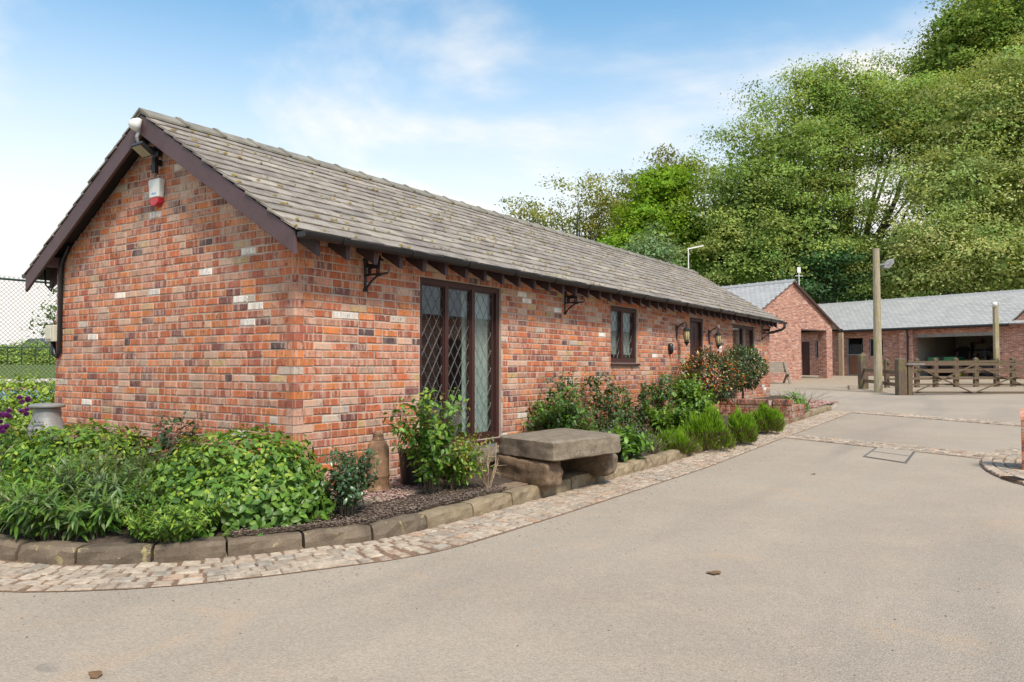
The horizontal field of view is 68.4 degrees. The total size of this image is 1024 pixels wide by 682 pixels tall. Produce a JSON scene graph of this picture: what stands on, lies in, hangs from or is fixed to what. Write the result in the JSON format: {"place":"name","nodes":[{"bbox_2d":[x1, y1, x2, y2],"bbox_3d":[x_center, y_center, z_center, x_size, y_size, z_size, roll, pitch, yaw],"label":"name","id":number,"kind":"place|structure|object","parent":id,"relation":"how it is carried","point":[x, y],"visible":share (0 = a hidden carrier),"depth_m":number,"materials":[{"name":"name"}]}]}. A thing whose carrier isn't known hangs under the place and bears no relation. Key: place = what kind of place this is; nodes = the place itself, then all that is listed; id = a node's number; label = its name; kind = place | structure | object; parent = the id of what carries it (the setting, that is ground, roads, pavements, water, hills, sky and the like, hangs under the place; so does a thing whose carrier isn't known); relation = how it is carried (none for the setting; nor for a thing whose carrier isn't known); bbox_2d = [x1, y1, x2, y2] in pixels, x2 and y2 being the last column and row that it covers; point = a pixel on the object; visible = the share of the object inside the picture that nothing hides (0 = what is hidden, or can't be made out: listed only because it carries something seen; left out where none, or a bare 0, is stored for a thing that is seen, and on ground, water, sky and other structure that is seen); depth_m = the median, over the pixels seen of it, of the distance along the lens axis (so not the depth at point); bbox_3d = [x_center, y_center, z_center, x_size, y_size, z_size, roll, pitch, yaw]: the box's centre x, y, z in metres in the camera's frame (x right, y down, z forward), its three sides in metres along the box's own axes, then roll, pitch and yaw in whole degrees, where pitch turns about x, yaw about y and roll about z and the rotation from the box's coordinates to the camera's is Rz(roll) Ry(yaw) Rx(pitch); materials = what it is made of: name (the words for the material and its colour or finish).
{"place":"outdoors","nodes":[
{"label":"outdoors","id":0,"kind":"place"},
{"bbox_2d":[0,365,55,438],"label":"meadow","id":1,"kind":"structure","parent":0,"point":[7,371],"depth_m":51.94,"materials":[{"name":"green plant"}]},
{"bbox_2d":[0,343,34,364],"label":"garden bush","id":2,"kind":"object","parent":1,"relation":"on","point":[11,357],"visible":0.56,"depth_m":60.36,"materials":[{"name":"green plant"}]},
{"bbox_2d":[0,338,49,351],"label":"dark shed","id":3,"kind":"structure","parent":1,"relation":"on","point":[41,339],"depth_m":74.22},
{"bbox_2d":[1,347,50,364],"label":"fence","id":4,"kind":"object","parent":1,"relation":"on","point":[28,347],"visible":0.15,"depth_m":55.47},
{"bbox_2d":[0,368,54,464],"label":"clipped hedge","id":5,"kind":"object","parent":1,"relation":"on","point":[9,402],"visible":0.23,"depth_m":9.45,"materials":[{"name":"green plant"}]},
{"bbox_2d":[0,275,56,442],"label":"court fence","id":6,"kind":"object","parent":1,"relation":"on","point":[23,280],"visible":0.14,"depth_m":12.62,"materials":[{"name":"metal"}]},
{"bbox_2d":[4,337,54,364],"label":"garden bush","id":7,"kind":"object","parent":1,"relation":"on","point":[31,344],"visible":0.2,"depth_m":61.42,"materials":[{"name":"green plant"}]},
{"bbox_2d":[7,284,56,347],"bbox_3d":[-14.460,0.246,23.858,2.457,4.732,2.095,-1,-2,34],"label":"garden tree","id":8,"kind":"object","parent":1,"relation":"on","point":[50,316],"visible":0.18,"depth_m":23.71,"materials":[{"name":"green plant"}]},
{"bbox_2d":[17,343,55,364],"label":"garden bush","id":9,"kind":"object","parent":1,"relation":"on","point":[45,358],"visible":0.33,"depth_m":60.64,"materials":[{"name":"green plant"}]},
{"bbox_2d":[22,108,786,490],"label":"cottage","id":10,"kind":"structure","parent":1,"relation":"on","point":[222,290],"depth_m":8.16,"materials":[{"name":"brick"}]},
{"bbox_2d":[45,325,56,341],"bbox_3d":[-5.534,-0.092,9.074,0.200,0.200,0.113,-1,-2,34],"label":"junction box","id":11,"kind":"object","parent":10,"relation":"attached to","point":[50,333],"visible":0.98,"depth_m":9.01,"materials":[{"name":"beige plastic"}]},
{"bbox_2d":[44,243,70,358],"bbox_3d":[-5.480,-0.474,9.067,0.532,1.371,0.085,-1,-2,28],"label":"drainpipe","id":12,"kind":"object","parent":10,"relation":"attached to","point":[55,353],"visible":0.95,"depth_m":9.02,"materials":[{"name":"black plastic"}]},
{"bbox_2d":[128,118,141,141],"bbox_3d":[-3.901,-2.172,7.797,0.129,0.279,0.152,1,-2,-15],"label":"horn lamp","id":13,"kind":"object","parent":10,"relation":"attached to","point":[134,124],"visible":0.95,"depth_m":7.76,"materials":[{"name":"white plastic"}]},
{"bbox_2d":[130,141,161,157],"bbox_3d":[-3.771,-1.984,7.822,0.235,0.163,0.316,-1,-2,34],"label":"floodlight","id":14,"kind":"object","parent":10,"relation":"attached to","point":[142,149],"visible":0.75,"depth_m":7.73,"materials":[{"name":"black plastic"}]},
{"bbox_2d":[148,178,164,206],"bbox_3d":[-3.776,-1.560,7.962,0.274,0.290,0.072,-1,-2,34],"label":"alarm box","id":15,"kind":"object","parent":10,"relation":"attached to","point":[156,190],"visible":1,"depth_m":7.90,"materials":[{"name":"white plastic"}]},
{"bbox_2d":[151,156,161,176],"bbox_3d":[-3.741,-1.827,7.927,0.068,0.210,0.100,-1,-2,34],"label":"wall sensor","id":16,"kind":"object","parent":10,"relation":"attached to","point":[156,162],"depth_m":7.89,"materials":[{"name":"black plastic"}]},
{"bbox_2d":[363,255,388,291],"bbox_3d":[-1.321,-0.665,7.361,0.321,0.350,0.056,-1,-2,34],"label":"hanging bracket","id":17,"kind":"object","parent":10,"relation":"attached to","point":[370,267],"visible":0.96,"depth_m":7.40,"materials":[{"name":"black metal"}]},
{"bbox_2d":[419,277,499,448],"bbox_3d":[-0.588,0.268,8.763,0.140,1.885,1.585,-1,-2,34],"label":"window","id":18,"kind":"structure","parent":10,"relation":"in","point":[445,286],"depth_m":8.94,"materials":[{"name":"brown wood"}]},
{"bbox_2d":[461,291,486,432],"bbox_3d":[-0.451,0.252,9.175,0.048,1.800,0.520,-1,-2,34],"label":"net curtain","id":19,"kind":"object","parent":10,"relation":"hanging from","point":[483,343],"visible":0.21,"depth_m":9.23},
{"bbox_2d":[564,290,584,314],"bbox_3d":[0.883,-0.554,10.619,0.321,0.350,0.056,-1,-2,34],"label":"hanging bracket","id":20,"kind":"object","parent":10,"relation":"attached to","point":[568,297],"visible":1,"depth_m":10.66,"materials":[{"name":"black metal"}]},
{"bbox_2d":[611,311,629,354],"bbox_3d":[1.740,-0.164,12.405,0.017,0.770,0.940,-1,-2,34],"label":"net curtain","id":21,"kind":"object","parent":10,"relation":"hanging from","point":[613,324],"visible":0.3,"depth_m":12.60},
{"bbox_2d":[610,306,640,365],"bbox_3d":[1.818,-0.075,12.337,0.140,0.955,1.060,-1,-2,34],"label":"window","id":22,"kind":"structure","parent":10,"relation":"in","point":[619,361],"depth_m":12.34,"materials":[{"name":"brown wood"}]},
{"bbox_2d":[675,322,689,345],"bbox_3d":[3.203,-0.128,14.083,0.273,0.443,0.147,-1,-2,34],"label":"wall lantern","id":23,"kind":"object","parent":10,"relation":"attached to","point":[686,333],"depth_m":14.02,"materials":[{"name":"black metal"}]},
{"bbox_2d":[690,317,702,384],"bbox_3d":[3.640,0.729,15.069,0.101,2.368,0.746,-1,-2,34],"label":"door","id":24,"kind":"structure","parent":10,"relation":"in","point":[696,337],"depth_m":15.18,"materials":[{"name":"brown wood"}]},
{"bbox_2d":[708,327,721,348],"bbox_3d":[4.194,-0.058,15.548,0.273,0.443,0.147,-1,-2,34],"label":"wall lantern","id":25,"kind":"object","parent":10,"relation":"attached to","point":[718,334],"depth_m":15.48,"materials":[{"name":"black metal"}]},
{"bbox_2d":[736,329,745,365],"bbox_3d":[5.496,0.204,18.071,0.054,1.080,0.650,-1,-2,34],"label":"net curtain","id":26,"kind":"object","parent":10,"relation":"hanging from","point":[737,338],"depth_m":17.87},
{"bbox_2d":[733,324,753,372],"bbox_3d":[5.386,0.194,17.674,0.070,1.110,1.680,-1,-2,34],"label":"window","id":27,"kind":"structure","parent":10,"relation":"in","point":[740,327],"depth_m":17.68,"materials":[{"name":"brown wood"}]},
{"bbox_2d":[0,404,837,564],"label":"stone kerb","id":28,"kind":"structure","parent":1,"relation":"on","point":[28,550],"depth_m":5.36,"materials":[{"name":"stone"}]},
{"bbox_2d":[494,167,634,241],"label":"oak tree","id":29,"kind":"object","parent":1,"relation":"on","point":[534,214],"visible":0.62,"depth_m":65.31,"materials":[{"name":"green plant"}]},
{"bbox_2d":[618,216,691,267],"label":"willow tree","id":30,"kind":"object","parent":1,"relation":"on","point":[662,251],"visible":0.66,"depth_m":49.41,"materials":[{"name":"green plant"}]},
{"bbox_2d":[582,143,729,256],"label":"oak tree","id":31,"kind":"object","parent":1,"relation":"on","point":[668,161],"visible":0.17,"depth_m":72.80,"materials":[{"name":"green plant"}]},
{"bbox_2d":[586,158,734,285],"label":"maple tree","id":32,"kind":"object","parent":1,"relation":"on","point":[659,189],"visible":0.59,"depth_m":60.15,"materials":[{"name":"green plant"}]},
{"bbox_2d":[773,399,793,422],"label":"planter pier","id":33,"kind":"structure","parent":1,"relation":"on","point":[783,405],"depth_m":15.49,"materials":[{"name":"brick"}]},
{"bbox_2d":[792,404,804,419],"bbox_3d":[6.023,1.583,16.122,0.243,0.432,1.113,-1,-2,34],"label":"planter return","id":34,"kind":"object","parent":1,"relation":"on","point":[798,410],"visible":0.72,"depth_m":16.06,"materials":[{"name":"brick"}]},
{"bbox_2d":[764,233,890,303],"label":"holly tree","id":35,"kind":"object","parent":1,"relation":"on","point":[828,270],"visible":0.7,"depth_m":54.88,"materials":[{"name":"green plant"}]},
{"bbox_2d":[662,47,1002,302],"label":"beech tree","id":36,"kind":"object","parent":1,"relation":"on","point":[754,219],"visible":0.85,"depth_m":57.22,"materials":[{"name":"green plant"}]},
{"bbox_2d":[857,352,894,388],"bbox_3d":[14.258,1.201,29.100,0.327,1.595,4.096,0,-2,5],"label":"post fence","id":37,"kind":"object","parent":1,"relation":"on","point":[864,381],"visible":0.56,"depth_m":30.82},
{"bbox_2d":[894,358,906,394],"bbox_3d":[13.770,1.312,26.671,0.290,1.410,0.290,0,-2,0],"label":"gate post","id":38,"kind":"object","parent":1,"relation":"on","point":[900,364],"visible":0.82,"depth_m":26.54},
{"bbox_2d":[907,361,1023,394],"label":"field gate","id":39,"kind":"structure","parent":38,"relation":"attached to","point":[910,377],"depth_m":26.54,"materials":[{"name":"wood"}]},
{"bbox_2d":[835,19,1023,301],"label":"beech tree","id":40,"kind":"object","parent":1,"relation":"on","point":[983,246],"visible":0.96,"depth_m":51.40,"materials":[{"name":"green plant"}]},
{"bbox_2d":[1020,409,1023,469],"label":"gate pier","id":41,"kind":"structure","parent":1,"relation":"on","point":[1022,426],"depth_m":9.02,"materials":[{"name":"brick"}]},
{"bbox_2d":[0,404,831,544],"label":"planting bed","id":42,"kind":"object","parent":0,"point":[111,536],"visible":0.03,"depth_m":5.81,"materials":[{"name":"soil"}]},
{"bbox_2d":[0,395,45,468],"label":"azalea bush","id":43,"kind":"object","parent":42,"relation":"on","point":[6,444],"visible":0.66,"depth_m":7.51,"materials":[{"name":"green plant"}]},
{"bbox_2d":[0,459,95,531],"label":"phlox clump","id":44,"kind":"object","parent":42,"relation":"on","point":[18,481],"visible":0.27,"depth_m":5.58,"materials":[{"name":"green plant"}]},
{"bbox_2d":[22,424,140,477],"bbox_3d":[-3.625,1.070,6.440,0.767,0.742,0.863,-1,-2,34],"label":"daisy clump","id":45,"kind":"object","parent":42,"relation":"on","point":[97,457],"visible":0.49,"depth_m":6.50,"materials":[{"name":"green plant"}]},
{"bbox_2d":[0,417,165,487],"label":"hydrangea bush","id":46,"kind":"object","parent":42,"relation":"on","point":[41,448],"visible":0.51,"depth_m":7.05,"materials":[{"name":"green plant"}]},
{"bbox_2d":[0,465,176,541],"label":"phlox clump","id":47,"kind":"object","parent":42,"relation":"on","point":[46,514],"visible":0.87,"depth_m":5.17,"materials":[{"name":"green plant"}]},
{"bbox_2d":[39,447,174,507],"bbox_3d":[-3.135,1.146,5.952,1.010,0.565,1.028,-1,-2,34],"label":"phlox clump","id":48,"kind":"object","parent":42,"relation":"on","point":[114,482],"visible":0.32,"depth_m":5.70,"materials":[{"name":"green plant"}]},
{"bbox_2d":[121,411,221,472],"bbox_3d":[-3.026,1.036,6.821,0.873,0.836,0.858,-1,-2,34],"label":"rose bush","id":49,"kind":"object","parent":42,"relation":"on","point":[163,442],"visible":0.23,"depth_m":6.67,"materials":[{"name":"green plant"}]},
{"bbox_2d":[116,496,235,542],"bbox_3d":[-2.319,1.246,5.236,0.795,0.319,0.808,1,-2,-34],"label":"spurge clump","id":50,"kind":"object","parent":42,"relation":"on","point":[165,527],"visible":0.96,"depth_m":5.08,"materials":[{"name":"green plant"}]},
{"bbox_2d":[137,423,335,537],"bbox_3d":[-2.130,1.050,5.873,1.512,0.813,1.413,-1,-2,34],"label":"hydrangea bush","id":51,"kind":"object","parent":42,"relation":"on","point":[252,484],"visible":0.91,"depth_m":5.54,"materials":[{"name":"green plant"}]},
{"bbox_2d":[225,482,506,536],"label":"bark mulch","id":52,"kind":"object","parent":42,"relation":"on","point":[417,505],"visible":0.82,"depth_m":6.06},
{"bbox_2d":[313,445,385,518],"bbox_3d":[-1.262,1.105,5.842,0.555,0.612,0.599,-1,-2,34],"label":"rose bush","id":53,"kind":"object","parent":52,"relation":"on","point":[347,488],"visible":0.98,"depth_m":5.82,"materials":[{"name":"green plant"}]},
{"bbox_2d":[469,432,502,488],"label":"dead shrub","id":54,"kind":"object","parent":52,"relation":"on","point":[485,479],"visible":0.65,"depth_m":7.18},
{"bbox_2d":[311,484,450,511],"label":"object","id":55,"kind":"structure","parent":42,"relation":"on","point":[366,502],"depth_m":6.60,"materials":[{"name":"stone"}]},
{"bbox_2d":[315,475,448,508],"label":"pink gravel","id":56,"kind":"structure","parent":42,"relation":"on","point":[397,487],"depth_m":6.80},
{"bbox_2d":[366,430,389,491],"bbox_3d":[-1.229,1.097,6.919,0.216,0.548,0.216,-1,-2,34],"label":"rusty churn","id":57,"kind":"object","parent":56,"relation":"on","point":[378,442],"visible":0.87,"depth_m":6.84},
{"bbox_2d":[398,448,426,487],"bbox_3d":[-0.936,1.232,7.259,0.330,0.360,0.330,-1,-2,34],"label":"plant pot","id":58,"kind":"object","parent":42,"relation":"on","point":[407,476],"visible":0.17,"depth_m":7.13,"materials":[{"name":"black plastic"}]},
{"bbox_2d":[381,387,473,493],"bbox_3d":[-0.774,0.922,6.830,0.880,1.030,0.956,-1,-2,34],"label":"leafy shrub","id":59,"kind":"object","parent":42,"relation":"on","point":[436,439],"visible":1,"depth_m":6.73,"materials":[{"name":"green plant"}]},
{"bbox_2d":[434,427,493,489],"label":"leafy shrub","id":60,"kind":"object","parent":42,"relation":"on","point":[453,469],"visible":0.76,"depth_m":7.03,"materials":[{"name":"green plant"}]},
{"bbox_2d":[434,445,500,481],"bbox_3d":[-0.456,1.351,8.184,0.716,0.296,1.328,-1,-2,34],"label":"stone step","id":61,"kind":"object","parent":42,"relation":"on","point":[494,453],"visible":0.06,"depth_m":8.01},
{"bbox_2d":[394,469,577,493],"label":"flag path","id":62,"kind":"structure","parent":42,"relation":"on","point":[517,484],"depth_m":7.47,"materials":[{"name":"stone"}]},
{"bbox_2d":[494,428,620,487],"bbox_3d":[0.504,1.233,8.124,1.069,0.472,1.379,-2,-3,44],"label":"stone bench","id":63,"kind":"object","parent":62,"relation":"on","point":[543,458],"visible":0.96,"depth_m":7.70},
{"bbox_2d":[528,357,587,408],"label":"rose bush","id":64,"kind":"object","parent":42,"relation":"on","point":[562,386],"visible":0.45,"depth_m":9.92,"materials":[{"name":"green plant"}]},
{"bbox_2d":[517,381,600,432],"bbox_3d":[0.600,1.019,9.695,0.996,1.026,1.100,2,-3,-40],"label":"rose bush","id":65,"kind":"object","parent":42,"relation":"on","point":[555,416],"visible":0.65,"depth_m":9.58,"materials":[{"name":"green plant"}]},
{"bbox_2d":[575,415,618,431],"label":"poppy leaves","id":66,"kind":"object","parent":42,"relation":"on","point":[605,426],"visible":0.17,"depth_m":10.52,"materials":[{"name":"green plant"}]},
{"bbox_2d":[577,370,636,429],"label":"rose bush","id":67,"kind":"object","parent":42,"relation":"on","point":[602,408],"visible":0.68,"depth_m":10.85,"materials":[{"name":"green plant"}]},
{"bbox_2d":[597,417,657,449],"bbox_3d":[1.532,1.303,10.497,0.979,0.525,0.723,0,-2,0],"label":"euonymus","id":68,"kind":"object","parent":42,"relation":"on","point":[611,428],"visible":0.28,"depth_m":10.42,"materials":[{"name":"green plant"}]},
{"bbox_2d":[608,422,654,460],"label":"foxglove leaves","id":69,"kind":"object","parent":42,"relation":"on","point":[628,436],"visible":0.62,"depth_m":9.53,"materials":[{"name":"green plant"}]},
{"bbox_2d":[611,380,662,430],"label":"rose bush","id":70,"kind":"object","parent":42,"relation":"on","point":[640,417],"visible":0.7,"depth_m":11.42,"materials":[{"name":"green plant"}]},
{"bbox_2d":[637,424,679,453],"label":"grass tuft","id":71,"kind":"object","parent":42,"relation":"on","point":[656,449],"visible":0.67,"depth_m":10.24,"materials":[{"name":"green plant"}]},
{"bbox_2d":[638,367,685,433],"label":"rose bush","id":72,"kind":"object","parent":42,"relation":"on","point":[658,403],"visible":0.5,"depth_m":12.18,"materials":[{"name":"green plant"}]},
{"bbox_2d":[637,402,693,436],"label":"lily clump","id":73,"kind":"object","parent":42,"relation":"on","point":[677,417],"visible":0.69,"depth_m":11.45,"materials":[{"name":"green plant"}]},
{"bbox_2d":[650,424,699,453],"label":"heather bush","id":74,"kind":"object","parent":42,"relation":"on","point":[687,445],"visible":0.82,"depth_m":10.65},
{"bbox_2d":[664,373,719,421],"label":"hydrangea shoot","id":75,"kind":"object","parent":42,"relation":"on","point":[689,392],"visible":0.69,"depth_m":12.51,"materials":[{"name":"green plant"}]},
{"bbox_2d":[675,345,749,403],"bbox_3d":[3.674,0.871,13.805,1.288,1.600,1.245,-1,-2,34],"label":"photinia standard","id":76,"kind":"object","parent":42,"relation":"on","point":[729,387],"visible":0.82,"depth_m":13.61,"materials":[{"name":"green plant"}]},
{"bbox_2d":[720,398,771,415],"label":"planter wall","id":77,"kind":"structure","parent":42,"relation":"on","point":[747,405],"depth_m":15.78,"materials":[{"name":"brick"}]},
{"bbox_2d":[753,395,833,407],"bbox_3d":[6.610,1.506,18.245,1.180,0.298,5.640,-1,-2,34],"label":"raised bed","id":78,"kind":"object","parent":42,"relation":"on","point":[774,397],"visible":0.12,"depth_m":18.59,"materials":[{"name":"brick"}]},
{"bbox_2d":[722,342,771,398],"bbox_3d":[4.982,0.683,16.262,1.173,1.364,1.081,0,-2,2],"label":"holly standard","id":79,"kind":"object","parent":78,"relation":"on","point":[754,374],"visible":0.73,"depth_m":16.07,"materials":[{"name":"green plant"}]},
{"bbox_2d":[772,399,838,407],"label":"pink gravel","id":80,"kind":"structure","parent":78,"relation":"on","point":[818,403],"depth_m":19.07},
{"bbox_2d":[781,389,809,411],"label":"trailing plant","id":81,"kind":"object","parent":42,"relation":"on","point":[798,400],"visible":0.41,"depth_m":16.73,"materials":[{"name":"green plant"}]},
{"bbox_2d":[0,0,1022,350],"label":"sky","id":82,"kind":"structure","parent":0,"point":[472,102],"materials":[{"name":"blue"}]},
{"bbox_2d":[0,391,1023,681],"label":"driveway","id":83,"kind":"structure","parent":0,"point":[838,567],"depth_m":4.24,"materials":[{"name":"concrete"}]},
{"bbox_2d":[26,403,65,457],"bbox_3d":[-5.156,1.086,8.342,0.380,0.796,0.403,-1,-2,34],"label":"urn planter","id":84,"kind":"object","parent":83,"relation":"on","point":[48,414],"visible":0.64,"depth_m":8.23,"materials":[{"name":"metal"}]},
{"bbox_2d":[0,414,994,680],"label":"loose grit","id":85,"kind":"object","parent":83,"relation":"on","point":[560,530],"visible":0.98,"depth_m":5.14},
{"bbox_2d":[863,447,914,462],"bbox_3d":[5.380,1.606,10.702,0.594,0.041,1.733,-1,-2,34],"label":"manhole cover","id":86,"kind":"object","parent":83,"relation":"on","point":[897,455],"visible":1,"depth_m":10.62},
{"bbox_2d":[0,411,1023,591],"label":"sett paving","id":87,"kind":"structure","parent":0,"point":[17,576],"depth_m":5.55,"materials":[{"name":"stone"}]},
{"bbox_2d":[676,403,736,450],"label":"heather bush","id":88,"kind":"object","parent":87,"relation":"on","point":[707,423],"visible":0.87,"depth_m":11.06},
{"bbox_2d":[725,405,759,443],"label":"heather bush","id":89,"kind":"object","parent":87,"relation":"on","point":[743,428],"visible":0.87,"depth_m":11.79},
{"bbox_2d":[751,396,785,433],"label":"heather bush","id":90,"kind":"object","parent":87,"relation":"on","point":[770,419],"visible":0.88,"depth_m":13.32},
{"bbox_2d":[770,375,1023,392],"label":"stable yard","id":91,"kind":"structure","parent":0,"point":[817,383],"depth_m":33.28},
{"bbox_2d":[770,361,791,383],"bbox_3d":[12.450,1.529,36.325,1.700,1.122,0.969,0,-2,0],"label":"yard bench","id":92,"kind":"object","parent":91,"relation":"on","point":[779,369],"visible":0.44,"depth_m":36.49,"materials":[{"name":"brown wood"}]},
{"bbox_2d":[721,279,842,381],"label":"gable wing","id":93,"kind":"structure","parent":91,"relation":"on","point":[792,303],"depth_m":39.66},
{"bbox_2d":[873,248,893,392],"bbox_3d":[14.033,-0.729,28.428,0.796,5.538,0.307,0,-2,3],"label":"telegraph pole","id":94,"kind":"object","parent":91,"relation":"on","point":[877,349],"visible":0.94,"depth_m":28.35,"materials":[{"name":"brown wood"}]},
{"bbox_2d":[801,289,1023,376],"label":"stable block","id":95,"kind":"structure","parent":91,"relation":"on","point":[923,328],"depth_m":44.28,"materials":[{"name":"brick"}]},
{"bbox_2d":[802,342,809,374],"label":"door","id":96,"kind":"structure","parent":95,"relation":"in","point":[805,345],"depth_m":48.72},
{"bbox_2d":[847,339,863,374],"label":"stable door","id":97,"kind":"structure","parent":95,"relation":"in","point":[852,362],"depth_m":46.21,"materials":[{"name":"brown wood"}]},
{"bbox_2d":[928,357,964,375],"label":"trailer","id":98,"kind":"object","parent":95,"relation":"on","point":[945,359],"visible":0.36,"depth_m":42.86,"materials":[{"name":"green paint"}]},
{"bbox_2d":[966,356,992,375],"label":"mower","id":99,"kind":"object","parent":95,"relation":"on","point":[987,366],"visible":0.3,"depth_m":41.41,"materials":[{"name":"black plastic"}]},
{"bbox_2d":[970,339,992,358],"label":"shelf unit","id":100,"kind":"object","parent":95,"relation":"on","point":[973,354],"visible":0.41,"depth_m":44.89,"materials":[{"name":"black plastic"}]},
{"bbox_2d":[884,357,1023,387],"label":"yard fence","id":101,"kind":"object","parent":91,"relation":"on","point":[887,378],"visible":0.74,"depth_m":31.08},
{"bbox_2d":[991,302,999,374],"bbox_3d":[21.489,0.077,33.450,0.353,3.625,0.372,0,-2,0],"label":"post","id":102,"kind":"object","parent":91,"relation":"on","point":[995,314],"visible":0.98,"depth_m":33.46,"materials":[{"name":"brown wood"}]},
{"bbox_3d":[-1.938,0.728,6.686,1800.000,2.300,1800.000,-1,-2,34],"label":"ground","id":103,"kind":"structure","parent":0,"visible":0},
{"bbox_2d":[870,217,990,298],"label":"woodland tree","id":104,"kind":"object","parent":103,"relation":"on","point":[929,294],"visible":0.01,"depth_m":78.35,"materials":[{"name":"green plant"}]},
{"bbox_2d":[887,0,1023,230],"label":"oak tree","id":105,"kind":"object","parent":103,"relation":"on","point":[968,29],"visible":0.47,"depth_m":70.04,"materials":[{"name":"green plant"}]},
{"bbox_2d":[888,145,1023,291],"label":"woodland tree","id":106,"kind":"object","parent":103,"relation":"on","point":[1000,233],"visible":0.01,"depth_m":79.69,"materials":[{"name":"green plant"}]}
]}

